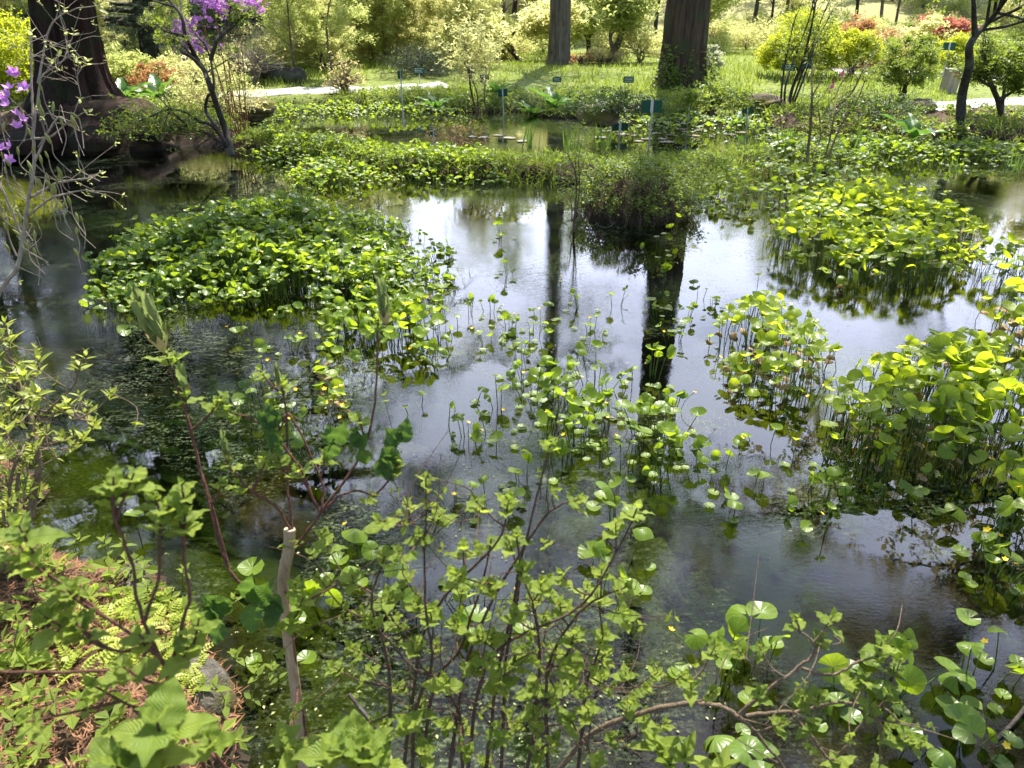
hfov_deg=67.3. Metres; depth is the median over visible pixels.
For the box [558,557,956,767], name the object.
forked branch shrub
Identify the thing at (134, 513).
marsh marigold
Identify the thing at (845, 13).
undergrowth shrub
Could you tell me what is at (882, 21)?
undergrowth shrub
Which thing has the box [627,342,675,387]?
marsh marigold
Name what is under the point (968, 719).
marsh marigold
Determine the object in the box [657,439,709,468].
marsh marigold
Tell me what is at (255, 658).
marsh marigold
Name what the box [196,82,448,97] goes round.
path
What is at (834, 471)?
marsh marigold
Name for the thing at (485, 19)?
forest tree
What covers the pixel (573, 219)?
bare sapling
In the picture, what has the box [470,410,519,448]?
marsh marigold
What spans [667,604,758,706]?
marsh marigold
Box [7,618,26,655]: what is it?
seedling
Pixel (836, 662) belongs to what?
marsh marigold
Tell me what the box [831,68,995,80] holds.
path
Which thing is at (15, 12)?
pine tree
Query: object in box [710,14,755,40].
undergrowth shrub
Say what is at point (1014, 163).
iris tuft
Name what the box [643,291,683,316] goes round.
marsh marigold
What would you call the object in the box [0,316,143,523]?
yellow leaved shrub
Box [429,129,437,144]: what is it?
plant sign
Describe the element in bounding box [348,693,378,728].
dead stick
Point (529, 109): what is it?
broad leaved plant
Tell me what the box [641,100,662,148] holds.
plant sign
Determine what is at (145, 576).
rock
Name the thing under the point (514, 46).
undergrowth shrub
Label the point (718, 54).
white shrub
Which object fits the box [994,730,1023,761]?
marsh marigold
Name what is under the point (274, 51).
forest tree
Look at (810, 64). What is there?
plant sign
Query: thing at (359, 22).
forest tree
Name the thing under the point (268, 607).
cut stem shrub
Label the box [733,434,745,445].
marsh marigold
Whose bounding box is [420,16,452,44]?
undergrowth shrub
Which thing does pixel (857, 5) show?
forest tree
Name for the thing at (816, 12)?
undergrowth shrub
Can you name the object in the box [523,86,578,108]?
broad leaved plant
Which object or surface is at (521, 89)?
bank foliage
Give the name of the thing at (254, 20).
pine tree
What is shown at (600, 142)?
iris tuft
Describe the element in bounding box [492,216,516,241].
marsh marigold
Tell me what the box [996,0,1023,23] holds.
undergrowth shrub
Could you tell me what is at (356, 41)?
undergrowth shrub
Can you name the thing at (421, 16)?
forest tree
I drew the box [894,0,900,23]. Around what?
forest tree
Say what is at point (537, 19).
forked tree
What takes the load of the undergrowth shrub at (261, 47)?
on the ground at (102, 108)
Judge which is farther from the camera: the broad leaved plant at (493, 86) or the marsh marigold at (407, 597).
the broad leaved plant at (493, 86)
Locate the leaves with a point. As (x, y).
(19, 654)
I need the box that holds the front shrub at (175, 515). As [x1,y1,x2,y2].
[0,465,242,767]
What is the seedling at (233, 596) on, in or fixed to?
on the ground at (102, 108)
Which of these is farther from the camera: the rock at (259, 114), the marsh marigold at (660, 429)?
the rock at (259, 114)
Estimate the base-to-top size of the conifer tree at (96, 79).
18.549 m
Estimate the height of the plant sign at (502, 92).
0.853 m
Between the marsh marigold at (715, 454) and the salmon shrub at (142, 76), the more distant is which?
the salmon shrub at (142, 76)
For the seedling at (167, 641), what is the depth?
2.31 m
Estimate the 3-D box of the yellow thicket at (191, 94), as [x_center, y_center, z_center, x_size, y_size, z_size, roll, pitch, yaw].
[-5.023,-5.038,12.951,1.872,1.178,1.797,-10,28,-20]
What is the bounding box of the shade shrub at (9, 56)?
[0,4,33,100]
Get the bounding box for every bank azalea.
[562,84,667,119]
[667,78,760,116]
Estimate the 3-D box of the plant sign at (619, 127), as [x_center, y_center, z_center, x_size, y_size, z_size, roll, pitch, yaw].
[1.723,-3.899,12.366,0.258,0.566,0.030,0,26,0]
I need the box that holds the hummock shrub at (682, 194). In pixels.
[556,149,714,227]
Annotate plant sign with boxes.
[398,70,403,128]
[413,67,424,84]
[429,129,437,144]
[480,74,488,82]
[498,89,506,116]
[553,77,561,84]
[612,123,627,136]
[623,76,633,91]
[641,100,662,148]
[742,105,752,136]
[781,63,795,81]
[802,59,812,91]
[942,42,955,75]
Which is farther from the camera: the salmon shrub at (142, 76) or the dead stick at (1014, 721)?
the salmon shrub at (142, 76)
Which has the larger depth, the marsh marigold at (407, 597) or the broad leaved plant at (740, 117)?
the broad leaved plant at (740, 117)
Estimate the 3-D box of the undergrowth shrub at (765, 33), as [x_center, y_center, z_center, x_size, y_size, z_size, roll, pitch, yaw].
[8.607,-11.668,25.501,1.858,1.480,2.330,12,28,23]
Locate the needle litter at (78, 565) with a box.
[0,439,248,767]
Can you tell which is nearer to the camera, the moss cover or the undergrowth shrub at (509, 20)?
the moss cover
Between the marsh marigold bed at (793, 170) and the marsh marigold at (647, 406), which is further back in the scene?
the marsh marigold bed at (793, 170)
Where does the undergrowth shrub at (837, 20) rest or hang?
on the ground at (102, 108)
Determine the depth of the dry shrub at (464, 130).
10.75 m
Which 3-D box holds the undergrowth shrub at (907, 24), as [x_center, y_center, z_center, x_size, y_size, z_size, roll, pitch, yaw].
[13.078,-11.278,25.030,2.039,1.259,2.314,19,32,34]
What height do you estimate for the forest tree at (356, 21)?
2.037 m
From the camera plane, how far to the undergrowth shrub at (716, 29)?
30.99 m
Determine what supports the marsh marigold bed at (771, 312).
on the water
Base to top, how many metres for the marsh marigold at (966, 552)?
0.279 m
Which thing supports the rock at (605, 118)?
on the ground at (102, 108)
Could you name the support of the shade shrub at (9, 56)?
on the ground at (102, 108)
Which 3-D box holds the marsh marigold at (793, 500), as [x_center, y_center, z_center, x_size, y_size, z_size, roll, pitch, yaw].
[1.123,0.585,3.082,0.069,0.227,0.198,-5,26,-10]
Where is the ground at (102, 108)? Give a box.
[0,0,1023,767]
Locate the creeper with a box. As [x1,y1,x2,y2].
[643,43,722,91]
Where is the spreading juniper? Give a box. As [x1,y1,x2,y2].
[374,39,461,79]
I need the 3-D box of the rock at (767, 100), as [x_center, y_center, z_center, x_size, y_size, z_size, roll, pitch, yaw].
[4.609,-5.019,13.959,0.968,0.511,0.745,4,26,7]
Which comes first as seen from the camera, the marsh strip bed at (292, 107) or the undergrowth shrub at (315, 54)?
the marsh strip bed at (292, 107)
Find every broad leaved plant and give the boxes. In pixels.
[115,77,153,97]
[128,73,182,97]
[413,92,463,108]
[479,80,513,92]
[517,100,546,115]
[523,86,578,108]
[709,111,758,125]
[878,112,950,138]
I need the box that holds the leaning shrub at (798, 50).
[763,0,856,103]
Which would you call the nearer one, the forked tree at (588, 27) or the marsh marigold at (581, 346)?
the marsh marigold at (581, 346)
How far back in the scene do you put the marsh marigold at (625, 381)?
4.12 m
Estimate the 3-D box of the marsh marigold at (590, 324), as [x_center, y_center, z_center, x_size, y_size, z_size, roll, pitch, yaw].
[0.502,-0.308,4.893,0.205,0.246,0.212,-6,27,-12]
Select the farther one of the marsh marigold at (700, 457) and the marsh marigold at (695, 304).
the marsh marigold at (695, 304)
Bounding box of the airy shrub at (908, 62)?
[867,33,943,101]
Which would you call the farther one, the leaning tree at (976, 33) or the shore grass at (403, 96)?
the shore grass at (403, 96)
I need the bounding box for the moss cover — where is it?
[0,477,213,695]
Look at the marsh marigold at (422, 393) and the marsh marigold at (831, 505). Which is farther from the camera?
the marsh marigold at (422, 393)
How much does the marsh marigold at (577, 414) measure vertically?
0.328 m
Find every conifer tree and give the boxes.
[0,0,159,154]
[545,0,571,64]
[652,0,710,90]
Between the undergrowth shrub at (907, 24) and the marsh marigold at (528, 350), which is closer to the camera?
the marsh marigold at (528, 350)
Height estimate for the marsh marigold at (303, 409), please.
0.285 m
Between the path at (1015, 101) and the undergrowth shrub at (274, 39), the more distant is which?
the undergrowth shrub at (274, 39)
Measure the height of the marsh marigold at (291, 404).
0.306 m
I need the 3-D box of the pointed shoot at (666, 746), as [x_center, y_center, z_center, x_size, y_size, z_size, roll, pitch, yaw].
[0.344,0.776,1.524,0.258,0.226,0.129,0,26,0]
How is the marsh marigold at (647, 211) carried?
on the water
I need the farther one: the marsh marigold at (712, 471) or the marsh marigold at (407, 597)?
the marsh marigold at (712, 471)
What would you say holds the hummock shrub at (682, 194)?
on the water
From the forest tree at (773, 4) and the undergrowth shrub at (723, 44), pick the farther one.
the forest tree at (773, 4)
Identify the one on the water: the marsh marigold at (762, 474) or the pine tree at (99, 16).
the marsh marigold at (762, 474)
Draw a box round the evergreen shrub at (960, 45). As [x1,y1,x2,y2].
[924,30,979,71]
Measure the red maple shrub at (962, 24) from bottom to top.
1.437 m
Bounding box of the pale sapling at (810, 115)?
[795,6,899,169]
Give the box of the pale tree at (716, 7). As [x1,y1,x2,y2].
[709,0,763,28]
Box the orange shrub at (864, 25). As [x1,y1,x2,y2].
[810,10,911,68]
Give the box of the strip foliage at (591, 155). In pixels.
[231,113,926,183]
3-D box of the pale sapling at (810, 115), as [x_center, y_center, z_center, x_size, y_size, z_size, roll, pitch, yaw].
[4.046,-3.492,9.391,1.094,2.019,1.334,6,27,13]
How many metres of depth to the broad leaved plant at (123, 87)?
14.26 m
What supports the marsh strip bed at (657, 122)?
on the ground at (102, 108)
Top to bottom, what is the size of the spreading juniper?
1.092 m
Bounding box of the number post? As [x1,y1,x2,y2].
[938,68,961,92]
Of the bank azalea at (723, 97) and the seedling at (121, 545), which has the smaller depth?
the seedling at (121, 545)
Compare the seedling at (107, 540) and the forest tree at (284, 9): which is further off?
the forest tree at (284, 9)
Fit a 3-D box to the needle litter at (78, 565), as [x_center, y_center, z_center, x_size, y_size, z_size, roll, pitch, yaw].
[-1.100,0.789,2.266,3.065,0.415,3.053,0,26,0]
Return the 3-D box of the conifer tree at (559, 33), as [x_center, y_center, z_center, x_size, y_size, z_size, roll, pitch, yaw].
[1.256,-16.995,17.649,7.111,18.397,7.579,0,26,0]
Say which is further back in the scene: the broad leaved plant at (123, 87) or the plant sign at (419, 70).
the plant sign at (419, 70)
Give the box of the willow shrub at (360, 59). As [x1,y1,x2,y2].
[341,25,413,66]
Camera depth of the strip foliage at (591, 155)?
9.66 m
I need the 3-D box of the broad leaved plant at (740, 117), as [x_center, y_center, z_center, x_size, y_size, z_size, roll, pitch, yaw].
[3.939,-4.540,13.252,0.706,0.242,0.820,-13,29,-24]
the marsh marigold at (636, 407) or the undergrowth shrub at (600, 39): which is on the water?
the marsh marigold at (636, 407)
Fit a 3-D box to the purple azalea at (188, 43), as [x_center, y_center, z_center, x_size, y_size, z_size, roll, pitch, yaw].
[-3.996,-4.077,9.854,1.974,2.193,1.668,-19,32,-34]
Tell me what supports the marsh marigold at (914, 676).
on the water
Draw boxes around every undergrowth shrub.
[104,13,138,49]
[241,18,292,56]
[245,35,286,62]
[288,48,344,60]
[332,17,404,61]
[349,15,414,60]
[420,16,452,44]
[424,27,474,61]
[493,8,517,30]
[498,30,519,56]
[503,22,537,55]
[519,35,575,52]
[570,29,585,45]
[587,28,628,56]
[602,21,662,62]
[629,25,658,41]
[708,19,734,43]
[708,32,739,52]
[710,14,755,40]
[727,19,759,41]
[727,23,765,48]
[735,8,775,32]
[742,9,792,49]
[768,2,818,30]
[775,0,810,8]
[799,7,827,23]
[810,14,847,41]
[820,6,861,30]
[823,10,863,26]
[840,14,897,34]
[856,17,898,29]
[891,18,920,29]
[901,0,944,7]
[903,4,945,27]
[905,6,957,27]
[941,0,970,14]
[977,0,1016,15]
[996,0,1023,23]
[996,14,1023,42]
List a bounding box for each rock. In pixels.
[113,562,155,604]
[178,655,238,714]
[225,97,274,122]
[577,104,617,127]
[742,93,789,111]
[907,98,937,112]
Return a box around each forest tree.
[0,0,29,47]
[11,0,28,12]
[12,0,28,27]
[95,0,129,51]
[138,0,196,47]
[255,0,355,65]
[256,0,337,62]
[258,0,320,66]
[273,0,343,66]
[282,0,356,68]
[289,40,335,62]
[296,0,378,78]
[344,0,391,59]
[352,0,400,61]
[352,0,435,60]
[358,0,412,61]
[377,0,442,59]
[410,0,483,61]
[425,0,503,62]
[444,0,493,37]
[501,0,529,32]
[512,0,517,13]
[578,0,654,25]
[653,0,660,36]
[752,0,759,29]
[760,0,774,22]
[785,0,789,12]
[841,0,859,13]
[880,0,883,22]
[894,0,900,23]
[1013,0,1023,16]
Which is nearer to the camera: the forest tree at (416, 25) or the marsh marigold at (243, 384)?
the marsh marigold at (243, 384)
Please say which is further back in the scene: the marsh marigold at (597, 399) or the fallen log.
the fallen log
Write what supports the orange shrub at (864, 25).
on the ground at (102, 108)
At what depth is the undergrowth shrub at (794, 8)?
34.08 m
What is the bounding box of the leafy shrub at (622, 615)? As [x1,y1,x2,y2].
[269,391,707,767]
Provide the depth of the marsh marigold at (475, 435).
3.64 m
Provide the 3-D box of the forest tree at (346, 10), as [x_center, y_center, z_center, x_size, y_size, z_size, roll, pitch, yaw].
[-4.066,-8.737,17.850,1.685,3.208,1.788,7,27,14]
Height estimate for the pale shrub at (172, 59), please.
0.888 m
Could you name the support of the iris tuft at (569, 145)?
on the water
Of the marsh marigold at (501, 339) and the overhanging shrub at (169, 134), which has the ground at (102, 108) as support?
the overhanging shrub at (169, 134)
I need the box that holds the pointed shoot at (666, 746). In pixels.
[623,722,742,767]
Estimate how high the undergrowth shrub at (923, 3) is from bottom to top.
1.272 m
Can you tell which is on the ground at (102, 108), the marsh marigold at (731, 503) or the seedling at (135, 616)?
the seedling at (135, 616)
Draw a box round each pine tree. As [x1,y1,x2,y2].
[0,0,28,25]
[3,0,160,49]
[13,0,257,61]
[149,0,355,56]
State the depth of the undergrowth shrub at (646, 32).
30.52 m
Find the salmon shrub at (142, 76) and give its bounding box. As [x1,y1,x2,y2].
[123,59,187,88]
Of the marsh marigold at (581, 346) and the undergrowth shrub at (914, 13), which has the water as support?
the marsh marigold at (581, 346)
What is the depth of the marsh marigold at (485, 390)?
3.96 m
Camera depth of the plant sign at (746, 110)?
12.16 m
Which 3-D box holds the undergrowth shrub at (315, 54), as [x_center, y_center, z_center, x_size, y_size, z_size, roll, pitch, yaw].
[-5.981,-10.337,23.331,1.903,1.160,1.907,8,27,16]
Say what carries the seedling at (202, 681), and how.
on the ground at (102, 108)
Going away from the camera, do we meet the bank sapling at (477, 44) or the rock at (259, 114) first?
the bank sapling at (477, 44)
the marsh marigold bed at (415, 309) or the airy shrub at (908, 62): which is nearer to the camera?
the marsh marigold bed at (415, 309)
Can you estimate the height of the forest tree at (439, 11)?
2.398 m
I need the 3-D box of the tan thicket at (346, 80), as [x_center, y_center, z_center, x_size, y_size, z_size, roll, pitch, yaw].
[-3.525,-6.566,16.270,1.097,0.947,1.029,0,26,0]
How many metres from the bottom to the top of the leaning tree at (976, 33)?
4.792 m
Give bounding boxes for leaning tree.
[580,0,664,62]
[925,0,1023,128]
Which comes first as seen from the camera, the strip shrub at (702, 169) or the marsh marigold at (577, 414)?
the marsh marigold at (577, 414)
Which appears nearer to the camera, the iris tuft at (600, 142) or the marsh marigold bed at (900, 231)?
the marsh marigold bed at (900, 231)
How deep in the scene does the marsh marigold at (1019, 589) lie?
2.71 m
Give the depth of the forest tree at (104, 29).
19.83 m
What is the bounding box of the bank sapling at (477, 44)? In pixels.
[418,0,510,119]
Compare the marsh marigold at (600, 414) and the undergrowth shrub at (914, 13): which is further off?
the undergrowth shrub at (914, 13)
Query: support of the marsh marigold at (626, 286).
on the water
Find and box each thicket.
[157,48,269,116]
[319,49,368,92]
[813,84,942,124]
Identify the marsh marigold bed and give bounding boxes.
[79,181,457,317]
[312,283,461,417]
[690,158,916,220]
[706,290,842,403]
[762,177,989,291]
[818,327,1023,489]
[945,232,1023,566]
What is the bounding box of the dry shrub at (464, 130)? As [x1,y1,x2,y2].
[425,118,494,146]
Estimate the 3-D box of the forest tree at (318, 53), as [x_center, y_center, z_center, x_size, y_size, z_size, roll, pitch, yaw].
[-5.798,-10.385,22.145,1.856,2.190,1.852,-2,26,-5]
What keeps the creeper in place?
attached to the conifer tree at (686, 27)
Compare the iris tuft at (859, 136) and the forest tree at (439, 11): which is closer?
the iris tuft at (859, 136)
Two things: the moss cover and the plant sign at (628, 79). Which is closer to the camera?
the moss cover
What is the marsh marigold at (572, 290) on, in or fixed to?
on the water
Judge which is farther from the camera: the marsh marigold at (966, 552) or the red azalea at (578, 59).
the red azalea at (578, 59)
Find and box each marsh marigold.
[117,324,134,345]
[123,509,143,532]
[225,326,246,338]
[229,387,257,412]
[230,355,284,393]
[237,557,264,575]
[245,597,316,667]
[251,387,297,426]
[253,338,268,366]
[268,332,306,354]
[288,406,306,438]
[288,431,324,457]
[293,552,368,606]
[304,458,330,475]
[320,522,389,585]
[378,562,466,604]
[402,390,426,413]
[407,341,441,364]
[427,479,479,500]
[448,401,455,437]
[450,386,488,409]
[450,413,493,447]
[457,577,533,632]
[466,293,473,314]
[469,475,525,523]
[470,374,523,415]
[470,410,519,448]
[471,327,506,350]
[478,294,503,317]
[489,310,519,334]
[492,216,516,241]
[494,258,516,279]
[495,340,544,384]
[499,449,557,487]
[505,339,534,357]
[508,321,553,341]
[511,355,583,397]
[517,388,583,428]
[528,301,561,320]
[529,361,593,404]
[536,409,585,459]
[545,401,609,450]
[554,386,615,434]
[562,340,628,391]
[563,288,600,310]
[571,314,608,337]
[575,411,617,460]
[578,527,655,594]
[586,476,638,521]
[589,377,625,431]
[602,424,651,482]
[604,365,650,396]
[604,392,680,438]
[607,285,627,307]
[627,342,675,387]
[627,397,706,448]
[627,421,685,476]
[639,208,654,227]
[640,232,671,257]
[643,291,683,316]
[652,382,694,416]
[654,421,711,469]
[655,317,691,340]
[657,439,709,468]
[661,262,671,284]
[665,213,681,233]
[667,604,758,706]
[672,302,705,324]
[678,723,779,767]
[689,279,698,284]
[704,486,742,522]
[709,296,725,312]
[709,468,715,477]
[711,448,733,467]
[716,601,797,706]
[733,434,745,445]
[742,423,782,444]
[746,467,771,485]
[780,461,832,491]
[786,495,812,533]
[815,653,884,732]
[821,502,836,532]
[826,466,851,494]
[827,476,848,498]
[840,707,922,747]
[860,630,963,716]
[872,479,945,514]
[890,628,982,718]
[917,703,1013,767]
[935,608,1021,713]
[952,531,1023,587]
[982,542,1023,595]
[987,626,1023,698]
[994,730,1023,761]
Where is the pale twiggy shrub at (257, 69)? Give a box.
[216,22,292,84]
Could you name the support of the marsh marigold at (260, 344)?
in the water
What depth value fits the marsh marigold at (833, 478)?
3.23 m
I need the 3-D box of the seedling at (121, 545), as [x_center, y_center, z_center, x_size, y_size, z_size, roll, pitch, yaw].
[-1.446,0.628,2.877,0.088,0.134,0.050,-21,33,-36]
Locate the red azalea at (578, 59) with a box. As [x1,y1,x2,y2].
[567,51,596,63]
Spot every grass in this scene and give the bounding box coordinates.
[14,42,1013,121]
[244,124,775,189]
[249,83,593,114]
[699,105,1023,176]
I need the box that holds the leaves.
[0,463,254,767]
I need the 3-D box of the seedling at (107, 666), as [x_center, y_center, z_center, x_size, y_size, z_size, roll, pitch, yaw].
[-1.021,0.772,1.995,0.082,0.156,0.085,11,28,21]
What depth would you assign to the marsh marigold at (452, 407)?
3.77 m
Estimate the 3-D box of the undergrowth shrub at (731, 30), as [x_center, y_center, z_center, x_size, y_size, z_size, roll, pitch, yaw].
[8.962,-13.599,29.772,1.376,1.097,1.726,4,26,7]
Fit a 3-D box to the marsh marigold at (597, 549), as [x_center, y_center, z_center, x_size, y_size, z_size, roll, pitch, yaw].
[0.386,0.697,2.813,0.286,0.263,0.274,0,26,0]
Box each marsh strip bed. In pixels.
[238,122,511,192]
[261,99,467,121]
[604,107,784,138]
[755,116,1023,169]
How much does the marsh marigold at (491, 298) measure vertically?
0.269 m
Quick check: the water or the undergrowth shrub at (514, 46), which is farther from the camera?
the undergrowth shrub at (514, 46)
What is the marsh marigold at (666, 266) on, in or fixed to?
on the water
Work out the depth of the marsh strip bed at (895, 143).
10.48 m
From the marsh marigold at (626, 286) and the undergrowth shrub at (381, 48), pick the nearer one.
the marsh marigold at (626, 286)
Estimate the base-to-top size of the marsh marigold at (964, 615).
0.309 m
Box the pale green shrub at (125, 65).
[104,40,160,81]
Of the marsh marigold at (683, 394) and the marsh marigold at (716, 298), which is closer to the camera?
the marsh marigold at (683, 394)
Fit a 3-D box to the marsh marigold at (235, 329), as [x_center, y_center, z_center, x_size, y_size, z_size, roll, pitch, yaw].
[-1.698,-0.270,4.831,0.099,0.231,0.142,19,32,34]
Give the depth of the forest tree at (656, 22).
31.68 m
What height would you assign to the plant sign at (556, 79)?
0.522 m
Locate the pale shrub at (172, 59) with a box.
[149,46,240,82]
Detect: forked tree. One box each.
[429,0,589,60]
[542,0,609,51]
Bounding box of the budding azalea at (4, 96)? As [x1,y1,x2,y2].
[0,0,127,295]
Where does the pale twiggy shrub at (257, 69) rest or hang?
on the ground at (102, 108)
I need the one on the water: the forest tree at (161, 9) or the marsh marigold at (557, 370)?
the marsh marigold at (557, 370)
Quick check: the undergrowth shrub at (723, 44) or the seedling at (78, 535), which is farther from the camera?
the undergrowth shrub at (723, 44)
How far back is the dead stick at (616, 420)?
3.83 m
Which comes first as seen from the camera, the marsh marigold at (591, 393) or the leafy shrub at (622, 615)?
the leafy shrub at (622, 615)
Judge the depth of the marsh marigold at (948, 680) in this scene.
2.32 m
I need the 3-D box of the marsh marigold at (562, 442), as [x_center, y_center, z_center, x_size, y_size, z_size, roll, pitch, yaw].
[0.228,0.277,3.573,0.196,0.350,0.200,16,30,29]
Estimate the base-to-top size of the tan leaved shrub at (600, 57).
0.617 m
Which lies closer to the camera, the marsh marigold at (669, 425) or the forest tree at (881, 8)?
the marsh marigold at (669, 425)
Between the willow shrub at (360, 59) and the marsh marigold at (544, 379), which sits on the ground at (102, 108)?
the willow shrub at (360, 59)
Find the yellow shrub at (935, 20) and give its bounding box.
[889,12,964,55]
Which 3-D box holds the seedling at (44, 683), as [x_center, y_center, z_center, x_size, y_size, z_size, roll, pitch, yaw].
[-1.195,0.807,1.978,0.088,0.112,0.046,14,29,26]
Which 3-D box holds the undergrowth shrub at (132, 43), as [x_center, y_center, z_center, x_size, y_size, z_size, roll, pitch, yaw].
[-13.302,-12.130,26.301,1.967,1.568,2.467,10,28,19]
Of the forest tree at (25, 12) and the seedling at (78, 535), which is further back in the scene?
the forest tree at (25, 12)
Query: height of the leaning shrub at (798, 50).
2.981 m
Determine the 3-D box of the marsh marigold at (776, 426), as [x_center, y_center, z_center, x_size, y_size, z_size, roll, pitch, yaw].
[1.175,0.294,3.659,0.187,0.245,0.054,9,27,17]
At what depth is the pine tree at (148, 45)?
23.18 m
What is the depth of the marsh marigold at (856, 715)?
2.21 m
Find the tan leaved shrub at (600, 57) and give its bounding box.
[582,45,625,64]
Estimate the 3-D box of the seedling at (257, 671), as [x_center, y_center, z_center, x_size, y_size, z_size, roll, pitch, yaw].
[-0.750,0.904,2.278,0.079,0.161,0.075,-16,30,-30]
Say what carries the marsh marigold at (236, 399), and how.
on the water
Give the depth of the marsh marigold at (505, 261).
5.89 m
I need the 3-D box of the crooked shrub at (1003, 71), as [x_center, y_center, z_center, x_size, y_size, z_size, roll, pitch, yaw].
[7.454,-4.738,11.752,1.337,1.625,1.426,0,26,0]
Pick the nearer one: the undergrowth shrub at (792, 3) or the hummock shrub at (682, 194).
the hummock shrub at (682, 194)
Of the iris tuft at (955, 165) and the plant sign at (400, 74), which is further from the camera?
the plant sign at (400, 74)
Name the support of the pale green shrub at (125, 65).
on the ground at (102, 108)
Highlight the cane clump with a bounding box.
[193,11,248,145]
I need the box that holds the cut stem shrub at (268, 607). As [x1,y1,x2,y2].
[124,273,413,767]
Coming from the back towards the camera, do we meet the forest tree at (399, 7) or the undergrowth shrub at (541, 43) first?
the undergrowth shrub at (541, 43)
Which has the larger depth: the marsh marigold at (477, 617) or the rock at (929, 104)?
the rock at (929, 104)
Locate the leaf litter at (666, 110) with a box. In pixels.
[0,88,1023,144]
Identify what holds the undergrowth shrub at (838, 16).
on the ground at (102, 108)
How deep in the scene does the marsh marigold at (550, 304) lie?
5.09 m
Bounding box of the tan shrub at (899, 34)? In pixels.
[842,22,916,68]
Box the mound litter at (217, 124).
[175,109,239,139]
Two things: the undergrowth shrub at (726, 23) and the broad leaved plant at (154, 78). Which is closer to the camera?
the broad leaved plant at (154, 78)
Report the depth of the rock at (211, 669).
2.26 m
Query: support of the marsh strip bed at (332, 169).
on the ground at (102, 108)
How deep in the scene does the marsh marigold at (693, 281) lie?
5.71 m
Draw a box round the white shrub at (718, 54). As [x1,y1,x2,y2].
[707,44,724,66]
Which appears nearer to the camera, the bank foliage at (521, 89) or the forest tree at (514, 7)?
the bank foliage at (521, 89)
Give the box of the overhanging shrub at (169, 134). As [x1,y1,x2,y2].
[93,93,243,142]
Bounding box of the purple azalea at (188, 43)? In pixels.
[119,0,267,154]
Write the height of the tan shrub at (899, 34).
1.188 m
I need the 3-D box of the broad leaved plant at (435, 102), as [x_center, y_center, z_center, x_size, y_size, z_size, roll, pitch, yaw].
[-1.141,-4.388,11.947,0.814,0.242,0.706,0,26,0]
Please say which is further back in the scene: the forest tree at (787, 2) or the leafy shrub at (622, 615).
the forest tree at (787, 2)
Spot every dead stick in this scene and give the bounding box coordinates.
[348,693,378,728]
[588,406,642,423]
[997,706,1023,740]
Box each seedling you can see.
[0,650,24,676]
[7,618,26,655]
[24,553,45,594]
[30,674,61,714]
[65,532,90,544]
[97,534,112,559]
[104,664,115,691]
[110,534,137,556]
[126,610,139,631]
[160,637,173,654]
[175,562,190,586]
[192,674,212,691]
[196,675,230,719]
[227,645,244,665]
[231,591,244,607]
[244,664,264,705]
[265,659,286,684]
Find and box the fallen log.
[217,47,306,83]
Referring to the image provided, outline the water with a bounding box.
[0,108,1023,767]
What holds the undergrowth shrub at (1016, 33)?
on the ground at (102, 108)
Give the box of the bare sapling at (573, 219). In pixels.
[543,110,619,231]
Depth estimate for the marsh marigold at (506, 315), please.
4.92 m
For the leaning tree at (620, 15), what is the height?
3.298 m
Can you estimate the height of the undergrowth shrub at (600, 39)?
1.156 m
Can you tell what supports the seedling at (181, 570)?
on the ground at (102, 108)
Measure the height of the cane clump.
1.799 m
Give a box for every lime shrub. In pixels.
[752,6,845,75]
[836,26,885,76]
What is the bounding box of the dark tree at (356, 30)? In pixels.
[341,0,393,44]
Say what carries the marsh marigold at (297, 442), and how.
on the water
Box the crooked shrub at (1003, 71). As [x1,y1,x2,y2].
[945,19,1023,120]
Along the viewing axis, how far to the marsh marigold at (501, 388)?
3.93 m
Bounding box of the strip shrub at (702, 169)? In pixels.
[589,146,742,197]
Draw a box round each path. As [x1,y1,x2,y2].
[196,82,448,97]
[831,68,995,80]
[933,97,1023,110]
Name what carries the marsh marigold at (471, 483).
on the water
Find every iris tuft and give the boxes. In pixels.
[522,119,541,147]
[563,125,589,154]
[588,122,611,150]
[776,122,796,147]
[854,124,871,150]
[948,156,964,172]
[1005,149,1023,169]
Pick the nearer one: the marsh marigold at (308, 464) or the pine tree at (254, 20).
the marsh marigold at (308, 464)
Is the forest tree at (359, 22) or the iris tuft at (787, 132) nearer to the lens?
the iris tuft at (787, 132)
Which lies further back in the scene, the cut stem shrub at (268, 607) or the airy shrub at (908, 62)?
the airy shrub at (908, 62)
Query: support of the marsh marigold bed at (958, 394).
on the water
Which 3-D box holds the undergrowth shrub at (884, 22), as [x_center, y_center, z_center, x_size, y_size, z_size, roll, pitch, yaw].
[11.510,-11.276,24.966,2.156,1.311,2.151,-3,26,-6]
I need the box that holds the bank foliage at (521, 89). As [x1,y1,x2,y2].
[131,83,1023,150]
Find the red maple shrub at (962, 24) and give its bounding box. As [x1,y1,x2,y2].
[915,12,980,40]
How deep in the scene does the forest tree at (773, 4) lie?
35.96 m
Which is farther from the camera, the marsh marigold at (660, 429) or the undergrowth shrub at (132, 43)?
the undergrowth shrub at (132, 43)
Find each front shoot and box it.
[88,677,220,767]
[291,709,406,767]
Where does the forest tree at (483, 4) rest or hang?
on the ground at (102, 108)
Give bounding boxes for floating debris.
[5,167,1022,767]

